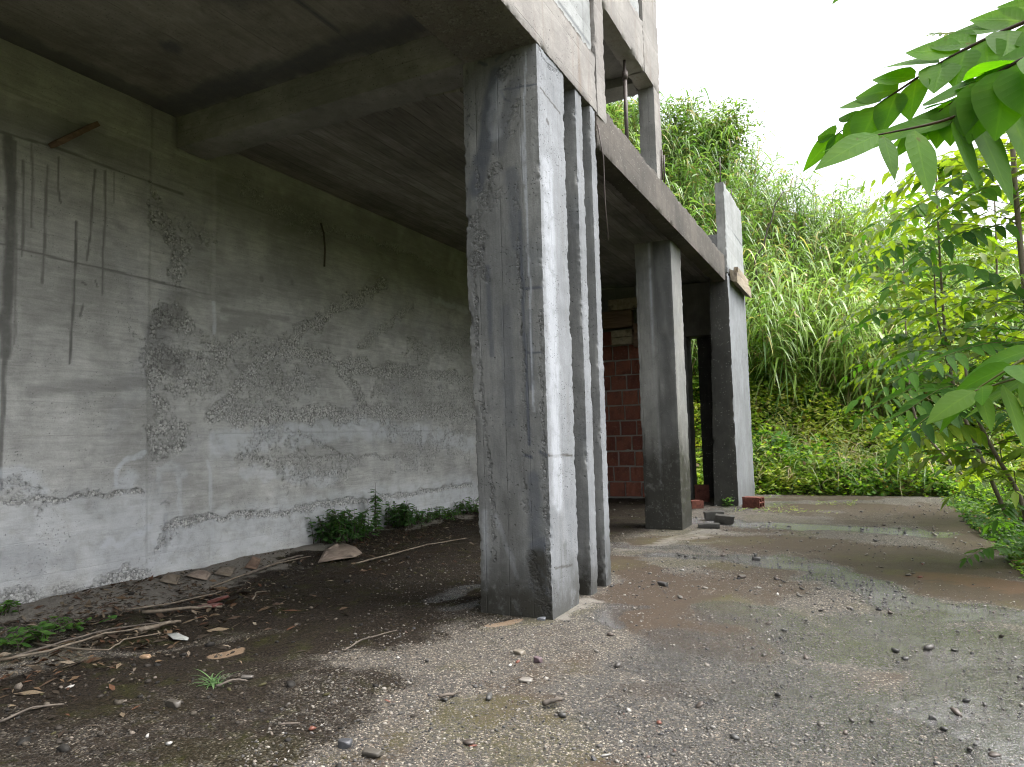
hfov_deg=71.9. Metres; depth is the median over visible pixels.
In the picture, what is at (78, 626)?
creeper
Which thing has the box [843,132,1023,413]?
tree of heaven
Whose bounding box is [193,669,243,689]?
grass tuft
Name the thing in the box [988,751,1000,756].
stone chip
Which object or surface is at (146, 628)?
stick
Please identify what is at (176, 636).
leaf scrap
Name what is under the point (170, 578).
bark scrap
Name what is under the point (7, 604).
creeper
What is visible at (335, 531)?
wall weed
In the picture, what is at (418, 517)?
wall weed
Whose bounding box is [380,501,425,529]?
wall weed
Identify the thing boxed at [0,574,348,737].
leaf litter
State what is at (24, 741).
soil crumbs
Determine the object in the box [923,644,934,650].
stone chip
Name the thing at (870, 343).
tree of heaven
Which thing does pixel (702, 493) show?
hollow brick
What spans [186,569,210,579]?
bark scrap
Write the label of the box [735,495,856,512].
leaf clippings
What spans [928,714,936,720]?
rock
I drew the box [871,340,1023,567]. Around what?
tree of heaven
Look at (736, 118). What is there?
skyline bush
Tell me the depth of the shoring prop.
7.78 m
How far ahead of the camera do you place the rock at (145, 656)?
4.30 m
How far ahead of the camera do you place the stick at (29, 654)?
4.47 m
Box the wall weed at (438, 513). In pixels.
[421,508,452,520]
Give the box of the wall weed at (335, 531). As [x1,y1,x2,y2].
[306,507,364,544]
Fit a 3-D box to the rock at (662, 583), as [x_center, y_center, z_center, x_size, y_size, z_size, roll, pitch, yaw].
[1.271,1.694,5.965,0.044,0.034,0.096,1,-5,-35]
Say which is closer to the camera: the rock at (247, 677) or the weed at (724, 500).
the rock at (247, 677)
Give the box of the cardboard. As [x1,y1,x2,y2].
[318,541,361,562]
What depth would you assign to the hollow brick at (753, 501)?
11.70 m
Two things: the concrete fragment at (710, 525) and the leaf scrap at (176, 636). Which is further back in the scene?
the concrete fragment at (710, 525)
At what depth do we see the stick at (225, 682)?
3.78 m
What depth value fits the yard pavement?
4.12 m
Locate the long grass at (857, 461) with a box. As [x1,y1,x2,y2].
[699,364,1023,495]
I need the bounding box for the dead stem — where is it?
[751,191,783,286]
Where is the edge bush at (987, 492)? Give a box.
[945,462,1023,518]
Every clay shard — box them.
[198,603,222,608]
[207,595,229,603]
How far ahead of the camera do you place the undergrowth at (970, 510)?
8.49 m
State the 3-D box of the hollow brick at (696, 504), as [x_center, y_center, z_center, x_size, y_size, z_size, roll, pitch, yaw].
[3.106,2.034,11.908,0.201,0.131,0.201,-1,-4,-2]
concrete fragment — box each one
[698,523,719,528]
[703,510,723,520]
[714,513,734,523]
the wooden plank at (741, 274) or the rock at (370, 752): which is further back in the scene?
the wooden plank at (741, 274)
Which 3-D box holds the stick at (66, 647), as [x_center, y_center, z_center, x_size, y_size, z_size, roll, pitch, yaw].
[-2.734,1.688,4.558,0.777,0.029,0.398,0,-4,-14]
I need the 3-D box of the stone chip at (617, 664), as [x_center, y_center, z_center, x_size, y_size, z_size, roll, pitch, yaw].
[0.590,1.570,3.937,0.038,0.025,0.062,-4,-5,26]
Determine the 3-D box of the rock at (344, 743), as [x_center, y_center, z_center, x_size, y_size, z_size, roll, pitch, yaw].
[-0.710,1.529,2.997,0.059,0.031,0.040,-2,-4,4]
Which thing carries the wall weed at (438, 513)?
on the yard pavement
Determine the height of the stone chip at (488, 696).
0.029 m
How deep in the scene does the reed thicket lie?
19.15 m
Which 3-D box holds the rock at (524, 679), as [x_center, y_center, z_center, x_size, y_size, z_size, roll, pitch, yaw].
[0.075,1.567,3.726,0.066,0.020,0.042,-3,-4,15]
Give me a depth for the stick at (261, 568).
7.11 m
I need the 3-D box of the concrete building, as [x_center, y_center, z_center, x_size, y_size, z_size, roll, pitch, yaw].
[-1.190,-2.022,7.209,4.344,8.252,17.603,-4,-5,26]
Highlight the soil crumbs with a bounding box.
[0,512,630,766]
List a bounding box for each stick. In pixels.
[0,627,139,660]
[0,703,63,722]
[11,621,165,656]
[33,632,160,650]
[126,591,220,610]
[137,620,180,632]
[142,605,221,613]
[209,556,310,587]
[216,678,247,686]
[244,555,302,575]
[278,722,299,725]
[343,630,396,650]
[355,538,465,563]
[438,691,460,697]
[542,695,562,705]
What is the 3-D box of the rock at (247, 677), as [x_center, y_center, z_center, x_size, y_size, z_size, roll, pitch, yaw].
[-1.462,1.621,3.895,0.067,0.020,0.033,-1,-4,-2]
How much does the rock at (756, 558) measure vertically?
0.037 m
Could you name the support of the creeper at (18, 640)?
on the yard pavement
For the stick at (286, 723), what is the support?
on the yard pavement
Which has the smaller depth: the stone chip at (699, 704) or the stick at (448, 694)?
the stone chip at (699, 704)
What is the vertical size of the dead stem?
2.521 m
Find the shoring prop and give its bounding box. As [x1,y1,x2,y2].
[622,60,628,138]
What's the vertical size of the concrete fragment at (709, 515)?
0.137 m
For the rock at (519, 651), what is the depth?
4.19 m
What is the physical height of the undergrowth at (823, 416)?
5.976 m
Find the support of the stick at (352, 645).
on the yard pavement
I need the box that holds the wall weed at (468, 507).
[455,497,478,513]
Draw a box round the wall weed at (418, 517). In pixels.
[413,507,436,523]
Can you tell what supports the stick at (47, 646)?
on the yard pavement
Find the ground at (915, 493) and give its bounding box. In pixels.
[674,194,1023,559]
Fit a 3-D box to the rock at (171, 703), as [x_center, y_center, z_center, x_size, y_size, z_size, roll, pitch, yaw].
[-1.680,1.591,3.511,0.083,0.033,0.048,-4,-5,26]
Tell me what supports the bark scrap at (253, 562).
on the yard pavement
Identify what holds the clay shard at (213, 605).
on the yard pavement
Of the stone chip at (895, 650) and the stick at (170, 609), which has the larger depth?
the stick at (170, 609)
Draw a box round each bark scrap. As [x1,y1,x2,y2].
[159,572,180,584]
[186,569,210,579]
[214,566,235,576]
[244,556,260,568]
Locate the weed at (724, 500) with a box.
[722,497,733,506]
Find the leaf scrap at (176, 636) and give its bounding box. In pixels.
[167,632,188,639]
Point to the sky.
(803, 61)
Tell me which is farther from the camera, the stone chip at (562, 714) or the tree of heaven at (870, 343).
the tree of heaven at (870, 343)
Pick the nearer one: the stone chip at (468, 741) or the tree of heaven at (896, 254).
the stone chip at (468, 741)
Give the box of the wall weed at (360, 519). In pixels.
[336,508,381,539]
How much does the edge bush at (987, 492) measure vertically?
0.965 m
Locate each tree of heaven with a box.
[803,0,1023,446]
[814,166,1023,538]
[829,232,1005,500]
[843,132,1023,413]
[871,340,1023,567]
[892,200,1023,510]
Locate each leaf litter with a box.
[0,513,478,686]
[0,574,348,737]
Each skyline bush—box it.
[606,98,638,139]
[633,94,765,189]
[669,107,764,181]
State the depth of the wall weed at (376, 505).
9.25 m
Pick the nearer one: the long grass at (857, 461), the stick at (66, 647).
the stick at (66, 647)
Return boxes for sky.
[609,0,1023,287]
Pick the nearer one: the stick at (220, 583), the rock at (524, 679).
the rock at (524, 679)
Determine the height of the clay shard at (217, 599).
0.060 m
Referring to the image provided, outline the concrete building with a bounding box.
[0,0,754,619]
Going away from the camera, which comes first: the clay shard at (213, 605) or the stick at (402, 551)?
the clay shard at (213, 605)
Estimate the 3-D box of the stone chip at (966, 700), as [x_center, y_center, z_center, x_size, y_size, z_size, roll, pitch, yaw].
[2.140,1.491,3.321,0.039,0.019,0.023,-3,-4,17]
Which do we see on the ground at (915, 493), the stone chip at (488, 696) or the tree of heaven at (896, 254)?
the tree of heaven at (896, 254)
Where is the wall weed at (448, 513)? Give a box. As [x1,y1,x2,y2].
[436,505,461,519]
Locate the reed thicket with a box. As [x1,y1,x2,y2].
[606,78,1023,443]
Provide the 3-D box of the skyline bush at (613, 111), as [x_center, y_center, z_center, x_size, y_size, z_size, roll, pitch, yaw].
[3.683,-9.537,27.495,2.570,3.887,3.077,0,-5,-22]
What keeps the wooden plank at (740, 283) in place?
attached to the concrete building
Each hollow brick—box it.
[691,500,703,508]
[694,485,709,501]
[742,496,764,507]
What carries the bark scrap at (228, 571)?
on the leaf litter at (68, 661)
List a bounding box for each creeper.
[0,599,20,615]
[0,619,72,650]
[8,615,116,636]
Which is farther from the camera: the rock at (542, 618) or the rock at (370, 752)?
the rock at (542, 618)
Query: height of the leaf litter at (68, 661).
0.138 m
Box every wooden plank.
[729,269,750,297]
[734,267,748,285]
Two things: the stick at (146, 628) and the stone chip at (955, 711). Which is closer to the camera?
the stone chip at (955, 711)
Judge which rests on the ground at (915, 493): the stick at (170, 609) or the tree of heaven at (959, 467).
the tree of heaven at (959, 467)
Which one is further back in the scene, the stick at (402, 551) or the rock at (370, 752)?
the stick at (402, 551)
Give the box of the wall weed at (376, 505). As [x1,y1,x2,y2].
[368,483,384,532]
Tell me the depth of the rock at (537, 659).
4.02 m
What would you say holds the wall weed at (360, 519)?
on the yard pavement
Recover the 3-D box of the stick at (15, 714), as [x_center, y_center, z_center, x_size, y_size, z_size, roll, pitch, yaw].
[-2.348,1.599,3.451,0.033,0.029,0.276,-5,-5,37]
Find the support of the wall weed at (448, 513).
on the yard pavement
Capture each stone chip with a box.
[463,739,475,744]
[486,692,491,700]
[558,712,565,717]
[614,662,621,667]
[695,701,703,707]
[728,733,740,739]
[891,647,899,652]
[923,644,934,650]
[950,707,961,716]
[962,698,970,702]
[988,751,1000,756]
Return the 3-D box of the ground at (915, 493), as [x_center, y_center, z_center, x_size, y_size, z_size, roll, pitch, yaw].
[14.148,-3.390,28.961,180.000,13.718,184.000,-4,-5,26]
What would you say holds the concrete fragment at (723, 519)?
on the yard pavement
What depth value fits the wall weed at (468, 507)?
11.31 m
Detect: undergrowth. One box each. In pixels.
[691,302,1023,499]
[937,475,1023,578]
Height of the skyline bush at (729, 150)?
3.811 m
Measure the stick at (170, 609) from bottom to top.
0.044 m
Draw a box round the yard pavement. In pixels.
[0,494,1023,766]
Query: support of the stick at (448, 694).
on the yard pavement
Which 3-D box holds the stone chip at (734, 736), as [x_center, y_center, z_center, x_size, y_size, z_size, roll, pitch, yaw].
[0.944,1.493,2.985,0.035,0.017,0.050,-1,-4,-13]
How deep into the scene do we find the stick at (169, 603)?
5.60 m
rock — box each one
[139,654,151,658]
[165,698,180,707]
[241,675,252,679]
[338,738,352,748]
[361,747,382,757]
[513,649,525,654]
[519,677,532,682]
[533,656,542,662]
[537,617,545,620]
[657,581,667,586]
[752,557,760,560]
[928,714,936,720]

